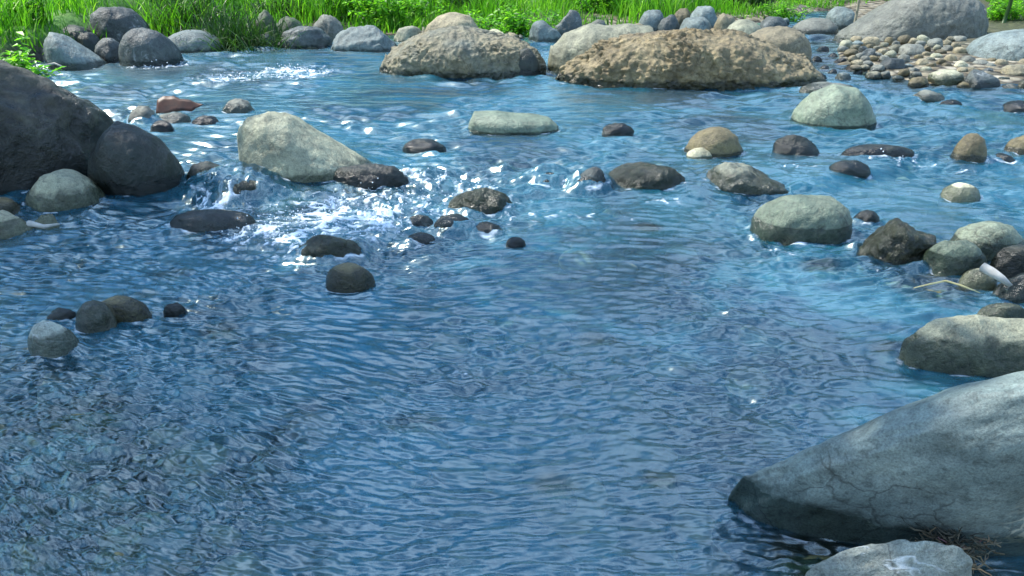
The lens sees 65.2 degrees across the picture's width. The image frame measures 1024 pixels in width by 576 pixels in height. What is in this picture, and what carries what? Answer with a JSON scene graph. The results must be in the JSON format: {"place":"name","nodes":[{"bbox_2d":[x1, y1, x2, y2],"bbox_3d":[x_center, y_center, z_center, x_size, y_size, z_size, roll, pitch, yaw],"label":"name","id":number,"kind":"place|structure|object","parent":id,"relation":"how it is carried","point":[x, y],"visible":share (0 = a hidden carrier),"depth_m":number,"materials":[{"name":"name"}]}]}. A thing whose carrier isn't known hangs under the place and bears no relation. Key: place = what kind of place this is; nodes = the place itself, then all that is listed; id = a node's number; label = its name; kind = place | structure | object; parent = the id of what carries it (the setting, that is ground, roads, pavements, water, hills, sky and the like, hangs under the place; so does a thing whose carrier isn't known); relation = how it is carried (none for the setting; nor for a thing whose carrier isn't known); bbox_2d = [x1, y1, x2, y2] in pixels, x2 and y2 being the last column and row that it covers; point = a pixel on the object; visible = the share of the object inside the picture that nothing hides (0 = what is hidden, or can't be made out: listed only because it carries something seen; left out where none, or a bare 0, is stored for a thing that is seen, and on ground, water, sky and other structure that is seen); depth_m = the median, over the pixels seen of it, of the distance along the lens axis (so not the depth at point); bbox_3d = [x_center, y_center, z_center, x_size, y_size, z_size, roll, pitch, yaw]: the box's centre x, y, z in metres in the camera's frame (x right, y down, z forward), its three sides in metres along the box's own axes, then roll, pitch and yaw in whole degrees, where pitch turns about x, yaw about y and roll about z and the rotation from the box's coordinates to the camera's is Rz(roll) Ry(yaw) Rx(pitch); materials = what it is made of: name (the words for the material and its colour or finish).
{"place":"outdoors","nodes":[
{"label":"outdoors","id":0,"kind":"place"},
{"bbox_2d":[0,0,1023,575],"bbox_3d":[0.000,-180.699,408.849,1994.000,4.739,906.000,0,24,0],"label":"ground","id":1,"kind":"structure","parent":0,"point":[496,530],"depth_m":3.25,"materials":[{"name":"liquid"}]},
{"bbox_2d":[0,197,30,222],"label":"river stone","id":2,"kind":"object","parent":1,"relation":"on","point":[11,206],"visible":0.39,"depth_m":4.02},
{"bbox_2d":[0,210,40,253],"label":"river stone","id":3,"kind":"object","parent":1,"relation":"on","point":[19,232],"visible":0.93,"depth_m":3.82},
{"bbox_2d":[11,536,52,569],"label":"sunken stone","id":4,"kind":"object","parent":1,"relation":"on","point":[27,556],"visible":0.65,"depth_m":1.90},
{"bbox_2d":[0,49,65,76],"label":"leafy bush","id":5,"kind":"object","parent":1,"relation":"on","point":[35,70],"visible":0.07,"depth_m":7.71,"materials":[{"name":"green plant"}]},
{"bbox_2d":[34,214,62,240],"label":"pebble","id":6,"kind":"object","parent":1,"relation":"in","point":[47,234],"visible":0.9,"depth_m":3.89,"materials":[{"name":"beige stone"}]},
{"bbox_2d":[37,382,68,413],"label":"sunken stone","id":7,"kind":"object","parent":1,"relation":"on","point":[58,394],"visible":0.91,"depth_m":2.56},
{"bbox_2d":[0,60,113,239],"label":"boulder","id":8,"kind":"object","parent":1,"relation":"on","point":[47,125],"visible":0.4,"depth_m":4.29,"materials":[{"name":"grey stone"}]},
{"bbox_2d":[46,307,76,329],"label":"pebble","id":9,"kind":"object","parent":1,"relation":"in","point":[65,317],"visible":0.71,"depth_m":2.95,"materials":[{"name":"stone"}]},
{"bbox_2d":[25,169,111,236],"bbox_3d":[-2.322,-0.446,4.195,0.395,0.378,0.364,0,24,0],"label":"river stone","id":10,"kind":"object","parent":1,"relation":"in","point":[73,198],"visible":0.85,"depth_m":4.06,"materials":[{"name":"stone"}]},
{"bbox_2d":[43,32,114,95],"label":"boulder","id":11,"kind":"object","parent":1,"relation":"on","point":[70,53],"visible":0.69,"depth_m":8.21,"materials":[{"name":"grey stone"}]},
{"bbox_2d":[39,433,126,473],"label":"sunken stone","id":12,"kind":"object","parent":1,"relation":"on","point":[102,457],"visible":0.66,"depth_m":2.26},
{"bbox_2d":[48,412,132,436],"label":"sunken stone","id":13,"kind":"object","parent":1,"relation":"on","point":[90,424],"visible":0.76,"depth_m":2.38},
{"bbox_2d":[75,300,121,345],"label":"river stone","id":14,"kind":"object","parent":1,"relation":"on","point":[96,322],"visible":0.94,"depth_m":2.88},
{"bbox_2d":[94,38,122,80],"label":"river stone","id":15,"kind":"object","parent":1,"relation":"on","point":[106,49],"visible":0.42,"depth_m":8.54,"materials":[{"name":"stone"}]},
{"bbox_2d":[87,542,147,575],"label":"sunken stone","id":16,"kind":"object","parent":1,"relation":"on","point":[112,564],"visible":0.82,"depth_m":1.86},
{"bbox_2d":[88,7,149,42],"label":"boulder","id":17,"kind":"object","parent":1,"relation":"on","point":[116,23],"visible":0.27,"depth_m":9.47,"materials":[{"name":"stone"}]},
{"bbox_2d":[101,295,155,335],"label":"river stone","id":18,"kind":"object","parent":1,"relation":"on","point":[128,312],"visible":0.62,"depth_m":2.94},
{"bbox_2d":[87,121,186,223],"bbox_3d":[-2.050,-0.631,4.390,0.497,0.589,0.470,0,24,0],"label":"boulder","id":19,"kind":"object","parent":1,"relation":"on","point":[139,172],"visible":0.84,"depth_m":4.22,"materials":[{"name":"stone"}]},
{"bbox_2d":[128,106,157,131],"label":"river stone","id":20,"kind":"object","parent":1,"relation":"in","point":[144,118],"visible":0.52,"depth_m":5.69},
{"bbox_2d":[127,512,176,536],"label":"sunken stone","id":21,"kind":"object","parent":1,"relation":"on","point":[150,522],"visible":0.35,"depth_m":1.97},
{"bbox_2d":[139,296,164,325],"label":"sunken stone","id":22,"kind":"object","parent":1,"relation":"on","point":[155,311],"visible":0.48,"depth_m":3.18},
{"bbox_2d":[118,27,186,94],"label":"boulder","id":23,"kind":"object","parent":1,"relation":"on","point":[141,47],"visible":0.81,"depth_m":8.35,"materials":[{"name":"stone"}]},
{"bbox_2d":[158,112,191,134],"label":"river stone","id":24,"kind":"object","parent":1,"relation":"in","point":[178,120],"visible":0.62,"depth_m":5.79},
{"bbox_2d":[155,275,198,306],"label":"sunken stone","id":25,"kind":"object","parent":1,"relation":"on","point":[164,286],"visible":0.88,"depth_m":3.34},
{"bbox_2d":[156,96,203,114],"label":"river stones","id":26,"kind":"object","parent":1,"relation":"in","point":[168,104],"visible":0.98,"depth_m":6.05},
{"bbox_2d":[125,0,259,34],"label":"reed clump","id":27,"kind":"object","parent":1,"relation":"on","point":[202,3],"visible":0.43,"depth_m":10.26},
{"bbox_2d":[168,30,225,74],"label":"flat boulder","id":28,"kind":"object","parent":1,"relation":"on","point":[187,35],"visible":0.51,"depth_m":9.16,"materials":[{"name":"grey stone"}]},
{"bbox_2d":[190,115,220,132],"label":"pebble","id":29,"kind":"object","parent":1,"relation":"in","point":[207,122],"visible":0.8,"depth_m":5.75,"materials":[{"name":"stone"}]},
{"bbox_2d":[185,161,226,209],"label":"river stone","id":30,"kind":"object","parent":1,"relation":"in","point":[198,174],"visible":0.38,"depth_m":4.33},
{"bbox_2d":[170,209,258,244],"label":"river stone","id":31,"kind":"object","parent":1,"relation":"in","point":[203,226],"visible":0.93,"depth_m":3.84,"materials":[{"name":"stone"}]},
{"bbox_2d":[203,330,243,361],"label":"sunken stone","id":32,"kind":"object","parent":1,"relation":"on","point":[225,337],"visible":0.91,"depth_m":2.88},
{"bbox_2d":[194,174,279,222],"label":"river stone","id":33,"kind":"object","parent":1,"relation":"in","point":[258,195],"visible":0.79,"depth_m":4.24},
{"bbox_2d":[151,3,325,80],"bbox_3d":[-3.248,-3.014,9.616,2.625,0.829,2.094,-17,29,-34],"label":"reed clump","id":34,"kind":"object","parent":1,"relation":"on","point":[229,38],"visible":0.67,"depth_m":9.43,"materials":[{"name":"plant"}]},
{"bbox_2d":[221,98,255,124],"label":"pebble","id":35,"kind":"object","parent":1,"relation":"in","point":[235,105],"visible":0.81,"depth_m":6.16,"materials":[{"name":"grey stone"}]},
{"bbox_2d":[244,0,336,21],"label":"reed clump","id":36,"kind":"object","parent":1,"relation":"on","point":[281,3],"visible":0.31,"depth_m":11.37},
{"bbox_2d":[237,111,371,219],"bbox_3d":[-1.184,-0.716,4.654,0.761,0.663,0.626,0,24,0],"label":"boulder","id":37,"kind":"object","parent":1,"relation":"on","point":[305,159],"visible":0.65,"depth_m":4.39,"materials":[{"name":"stone"}]},
{"bbox_2d":[280,26,332,69],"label":"flat boulder","id":38,"kind":"object","parent":1,"relation":"on","point":[316,37],"visible":0.75,"depth_m":9.50,"materials":[{"name":"stone"}]},
{"bbox_2d":[313,14,343,39],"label":"river stone","id":39,"kind":"object","parent":1,"relation":"on","point":[331,26],"visible":0.38,"depth_m":9.97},
{"bbox_2d":[298,234,369,278],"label":"river stone","id":40,"kind":"object","parent":1,"relation":"in","point":[319,254],"visible":0.76,"depth_m":3.46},
{"bbox_2d":[295,0,390,21],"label":"leafy bush","id":41,"kind":"object","parent":1,"relation":"on","point":[362,3],"visible":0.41,"depth_m":11.23,"materials":[{"name":"green plant"}]},
{"bbox_2d":[326,262,375,296],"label":"river stone","id":42,"kind":"object","parent":1,"relation":"in","point":[347,277],"visible":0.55,"depth_m":3.20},
{"bbox_2d":[331,25,396,79],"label":"boulder","id":43,"kind":"object","parent":1,"relation":"on","point":[359,41],"visible":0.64,"depth_m":9.23,"materials":[{"name":"grey stone"}]},
{"bbox_2d":[331,163,414,205],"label":"river stone","id":44,"kind":"object","parent":1,"relation":"in","point":[350,181],"visible":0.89,"depth_m":4.38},
{"bbox_2d":[342,0,448,29],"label":"leafy bush","id":45,"kind":"object","parent":1,"relation":"on","point":[397,5],"visible":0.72,"depth_m":10.99,"materials":[{"name":"green plant"}]},
{"bbox_2d":[405,232,436,250],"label":"pebble","id":46,"kind":"object","parent":1,"relation":"in","point":[423,239],"visible":0.96,"depth_m":3.69,"materials":[{"name":"stone"}]},
{"bbox_2d":[402,138,446,164],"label":"pebble","id":47,"kind":"object","parent":1,"relation":"in","point":[419,146],"visible":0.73,"depth_m":5.01,"materials":[{"name":"stone"}]},
{"bbox_2d":[425,12,477,31],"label":"boulder","id":48,"kind":"object","parent":1,"relation":"on","point":[449,19],"visible":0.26,"depth_m":9.85,"materials":[{"name":"beige stone"}]},
{"bbox_2d":[431,214,472,247],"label":"river stone","id":49,"kind":"object","parent":1,"relation":"in","point":[454,226],"visible":0.88,"depth_m":3.82,"materials":[{"name":"stone"}]},
{"bbox_2d":[378,25,546,106],"bbox_3d":[-0.471,-2.188,8.123,1.746,0.938,1.054,0,24,0],"label":"boulder","id":50,"kind":"object","parent":1,"relation":"on","point":[464,54],"visible":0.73,"depth_m":7.70,"materials":[{"name":"beige stone"}]},
{"bbox_2d":[446,187,514,227],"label":"river stone","id":51,"kind":"object","parent":1,"relation":"in","point":[486,201],"visible":0.73,"depth_m":4.11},
{"bbox_2d":[470,222,504,243],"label":"pebble","id":52,"kind":"object","parent":1,"relation":"in","point":[479,230],"visible":0.84,"depth_m":3.81,"materials":[{"name":"stone"}]},
{"bbox_2d":[0,0,1023,54],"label":"grass","id":53,"kind":"structure","parent":1,"relation":"on","point":[666,8],"depth_m":11.17,"materials":[{"name":"plant"}]},
{"bbox_2d":[0,100,1023,575],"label":"bed cobbles","id":54,"kind":"object","parent":1,"relation":"on","point":[296,546],"visible":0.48,"depth_m":2.67,"materials":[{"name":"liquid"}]},
{"bbox_2d":[27,320,84,373],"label":"river stone","id":55,"kind":"object","parent":54,"relation":"on","point":[53,346],"visible":0.98,"depth_m":2.69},
{"bbox_2d":[384,422,450,471],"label":"sunken stone","id":56,"kind":"object","parent":54,"relation":"on","point":[432,450],"visible":0.93,"depth_m":2.31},
{"bbox_2d":[749,194,852,264],"bbox_3d":[1.392,-0.285,3.866,0.488,0.360,0.370,0,24,0],"label":"river stone","id":57,"kind":"object","parent":54,"relation":"on","point":[809,221],"visible":0.88,"depth_m":3.71,"materials":[{"name":"stone"}]},
{"bbox_2d":[464,2,562,39],"bbox_3d":[0.108,-3.519,10.864,1.526,0.633,1.621,0,24,0],"label":"leafy bush","id":58,"kind":"object","parent":1,"relation":"on","point":[515,26],"visible":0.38,"depth_m":10.62,"materials":[{"name":"green plant"}]},
{"bbox_2d":[468,110,559,145],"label":"flat stone","id":59,"kind":"object","parent":1,"relation":"in","point":[495,127],"visible":0.96,"depth_m":5.51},
{"bbox_2d":[517,48,540,92],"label":"river stone","id":60,"kind":"object","parent":1,"relation":"on","point":[529,64],"visible":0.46,"depth_m":7.71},
{"bbox_2d":[145,61,913,245],"bbox_3d":[-1.492,-1.239,5.863,7.449,0.182,3.408,19,30,36],"label":"spray","id":61,"kind":"object","parent":1,"relation":"on","point":[333,191],"visible":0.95,"depth_m":4.08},
{"bbox_2d":[528,20,561,57],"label":"river stone","id":62,"kind":"object","parent":1,"relation":"on","point":[542,31],"visible":0.56,"depth_m":10.17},
{"bbox_2d":[523,171,569,209],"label":"river stone","id":63,"kind":"object","parent":1,"relation":"in","point":[557,182],"visible":0.95,"depth_m":4.45,"materials":[{"name":"stone"}]},
{"bbox_2d":[530,483,577,519],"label":"sunken stone","id":64,"kind":"object","parent":1,"relation":"in","point":[552,501],"visible":1,"depth_m":2.07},
{"bbox_2d":[554,10,581,34],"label":"boulder","id":65,"kind":"object","parent":1,"relation":"on","point":[571,20],"visible":0.37,"depth_m":10.62,"materials":[{"name":"stone"}]},
{"bbox_2d":[568,167,610,214],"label":"river stone","id":66,"kind":"object","parent":1,"relation":"in","point":[583,195],"visible":1,"depth_m":4.34,"materials":[{"name":"stone"}]},
{"bbox_2d":[552,0,635,13],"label":"leafy bush","id":67,"kind":"object","parent":1,"relation":"on","point":[598,2],"visible":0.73,"depth_m":12.64,"materials":[{"name":"green plant"}]},
{"bbox_2d":[577,340,615,374],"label":"sunken stone","id":68,"kind":"object","parent":1,"relation":"in","point":[601,353],"visible":1,"depth_m":2.81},
{"bbox_2d":[546,23,653,100],"bbox_3d":[0.947,-2.254,8.233,1.209,0.932,0.988,0,24,0],"label":"boulder","id":69,"kind":"object","parent":1,"relation":"on","point":[568,46],"visible":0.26,"depth_m":7.80,"materials":[{"name":"stone"}]},
{"bbox_2d":[602,122,633,145],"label":"pebble","id":70,"kind":"object","parent":1,"relation":"in","point":[617,129],"visible":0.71,"depth_m":5.47,"materials":[{"name":"stone"}]},
{"bbox_2d":[607,162,686,213],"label":"river stone","id":71,"kind":"object","parent":1,"relation":"on","point":[636,187],"visible":0.92,"depth_m":4.40,"materials":[{"name":"stone"}]},
{"bbox_2d":[630,226,663,250],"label":"sunken stone","id":72,"kind":"object","parent":1,"relation":"on","point":[649,238],"visible":1,"depth_m":3.89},
{"bbox_2d":[638,481,678,507],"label":"sunken stone","id":73,"kind":"object","parent":1,"relation":"in","point":[657,494],"visible":1,"depth_m":2.09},
{"bbox_2d":[554,27,825,120],"bbox_3d":[1.724,-1.992,7.713,2.657,1.063,1.329,0,24,0],"label":"boulder","id":74,"kind":"object","parent":1,"relation":"on","point":[696,61],"visible":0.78,"depth_m":7.19,"materials":[{"name":"beige stone"}]},
{"bbox_2d":[686,147,711,164],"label":"pebble","id":75,"kind":"object","parent":1,"relation":"in","point":[697,155],"visible":0.98,"depth_m":4.90,"materials":[{"name":"beige stone"}]},
{"bbox_2d":[682,126,742,175],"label":"river stone","id":76,"kind":"object","parent":1,"relation":"in","point":[721,145],"visible":0.69,"depth_m":4.94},
{"bbox_2d":[700,162,794,216],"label":"river stone","id":77,"kind":"object","parent":1,"relation":"in","point":[736,186],"visible":0.86,"depth_m":4.38,"materials":[{"name":"stone"}]},
{"bbox_2d":[750,26,811,61],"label":"boulder","id":78,"kind":"object","parent":1,"relation":"on","point":[788,39],"visible":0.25,"depth_m":8.29,"materials":[{"name":"beige stone"}]},
{"bbox_2d":[758,0,820,26],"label":"leafy bush","id":79,"kind":"object","parent":1,"relation":"on","point":[778,11],"visible":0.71,"depth_m":12.71,"materials":[{"name":"green plant"}]},
{"bbox_2d":[770,134,822,172],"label":"river stone","id":80,"kind":"object","parent":1,"relation":"in","point":[794,149],"visible":0.98,"depth_m":4.98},
{"bbox_2d":[764,555,830,575],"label":"sunken stone","id":81,"kind":"object","parent":1,"relation":"on","point":[801,565],"visible":0.59,"depth_m":1.84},
{"bbox_2d":[792,18,837,43],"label":"flat stone","id":82,"kind":"object","parent":1,"relation":"on","point":[817,26],"visible":0.49,"depth_m":11.06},
{"bbox_2d":[789,84,876,153],"bbox_3d":[2.367,-1.242,5.898,0.614,0.519,0.517,0,24,0],"label":"boulder","id":83,"kind":"object","parent":1,"relation":"on","point":[841,108],"visible":0.72,"depth_m":5.68,"materials":[{"name":"grey stone"}]},
{"bbox_2d":[826,6,854,29],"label":"river stone","id":84,"kind":"object","parent":1,"relation":"on","point":[841,18],"visible":0.43,"depth_m":11.61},
{"bbox_2d":[825,160,870,182],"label":"river stone","id":85,"kind":"object","parent":1,"relation":"in","point":[849,171],"visible":0.98,"depth_m":4.61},
{"bbox_2d":[852,210,879,234],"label":"pebble","id":86,"kind":"object","parent":1,"relation":"in","point":[870,218],"visible":0.89,"depth_m":3.95,"materials":[{"name":"stone"}]},
{"bbox_2d":[711,371,1023,575],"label":"boulder","id":87,"kind":"object","parent":1,"relation":"on","point":[951,458],"visible":0.87,"depth_m":1.73,"materials":[{"name":"grey stone"}]},
{"bbox_2d":[841,144,915,167],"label":"river stone","id":88,"kind":"object","parent":1,"relation":"in","point":[875,153],"visible":0.88,"depth_m":4.87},
{"bbox_2d":[862,350,904,385],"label":"sunken stone","id":89,"kind":"object","parent":1,"relation":"on","point":[879,367],"visible":0.81,"depth_m":2.75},
{"bbox_2d":[805,539,972,575],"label":"boulder","id":90,"kind":"object","parent":1,"relation":"on","point":[902,557],"visible":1,"depth_m":1.55,"materials":[{"name":"stone"}]},
{"bbox_2d":[855,218,936,282],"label":"river stone","id":91,"kind":"object","parent":1,"relation":"on","point":[896,241],"visible":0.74,"depth_m":3.50,"materials":[{"name":"stone"}]},
{"bbox_2d":[832,0,988,42],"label":"boulder","id":92,"kind":"object","parent":1,"relation":"on","point":[930,19],"visible":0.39,"depth_m":9.75,"materials":[{"name":"grey stone"}]},
{"bbox_2d":[911,90,944,110],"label":"pebble","id":93,"kind":"object","parent":1,"relation":"in","point":[928,96],"visible":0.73,"depth_m":6.59,"materials":[{"name":"grey stone"}]},
{"bbox_2d":[893,289,978,311],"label":"sunken stone","id":94,"kind":"object","parent":1,"relation":"on","point":[907,298],"visible":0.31,"depth_m":3.19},
{"bbox_2d":[927,69,963,85],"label":"cobble","id":95,"kind":"object","parent":1,"relation":"on","point":[945,77],"visible":0.87,"depth_m":7.37,"materials":[{"name":"stone"}]},
{"bbox_2d":[916,240,986,290],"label":"river stone","id":96,"kind":"object","parent":1,"relation":"in","point":[958,258],"visible":0.66,"depth_m":3.38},
{"bbox_2d":[901,517,1004,575],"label":"twig tangle","id":97,"kind":"object","parent":1,"relation":"on","point":[971,549],"visible":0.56,"depth_m":1.73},
{"bbox_2d":[938,182,980,213],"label":"river stone","id":98,"kind":"object","parent":1,"relation":"in","point":[962,194],"visible":0.98,"depth_m":4.30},
{"bbox_2d":[896,314,1023,386],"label":"flat boulder","id":99,"kind":"object","parent":1,"relation":"on","point":[947,351],"visible":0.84,"depth_m":2.60,"materials":[{"name":"stone"}]},
{"bbox_2d":[946,133,986,180],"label":"river stone","id":100,"kind":"object","parent":1,"relation":"in","point":[971,148],"visible":0.98,"depth_m":4.88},
{"bbox_2d":[956,268,996,299],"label":"pebble","id":101,"kind":"object","parent":1,"relation":"in","point":[976,279],"visible":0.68,"depth_m":3.23,"materials":[{"name":"beige stone"}]},
{"bbox_2d":[957,69,1000,96],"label":"cobble","id":102,"kind":"object","parent":1,"relation":"on","point":[982,81],"visible":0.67,"depth_m":7.13,"materials":[{"name":"stone"}]},
{"bbox_2d":[949,221,1023,264],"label":"river stone","id":103,"kind":"object","parent":1,"relation":"in","point":[990,239],"visible":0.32,"depth_m":3.51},
{"bbox_2d":[966,29,1023,60],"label":"boulder","id":104,"kind":"object","parent":1,"relation":"on","point":[1007,45],"visible":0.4,"depth_m":8.25,"materials":[{"name":"grey stone"}]},
{"bbox_2d":[984,153,1015,177],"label":"pebble","id":105,"kind":"object","parent":1,"relation":"in","point":[996,166],"visible":0.95,"depth_m":4.92,"materials":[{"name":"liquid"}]},
{"bbox_2d":[977,302,1023,317],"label":"river stone","id":106,"kind":"object","parent":1,"relation":"in","point":[1006,310],"visible":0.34,"depth_m":2.92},
{"bbox_2d":[986,273,1023,306],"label":"river stone","id":107,"kind":"object","parent":1,"relation":"in","point":[1014,293],"visible":0.55,"depth_m":3.13,"materials":[{"name":"stone"}]},
{"bbox_2d":[987,0,1023,20],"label":"leafy bush","id":108,"kind":"object","parent":1,"relation":"on","point":[996,11],"visible":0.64,"depth_m":11.43,"materials":[{"name":"green plant"}]},
{"bbox_2d":[990,244,1023,284],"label":"river stone","id":109,"kind":"object","parent":1,"relation":"in","point":[1007,262],"visible":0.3,"depth_m":3.32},
{"bbox_2d":[1002,135,1023,166],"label":"river stone","id":110,"kind":"object","parent":1,"relation":"in","point":[1013,146],"visible":0.68,"depth_m":5.04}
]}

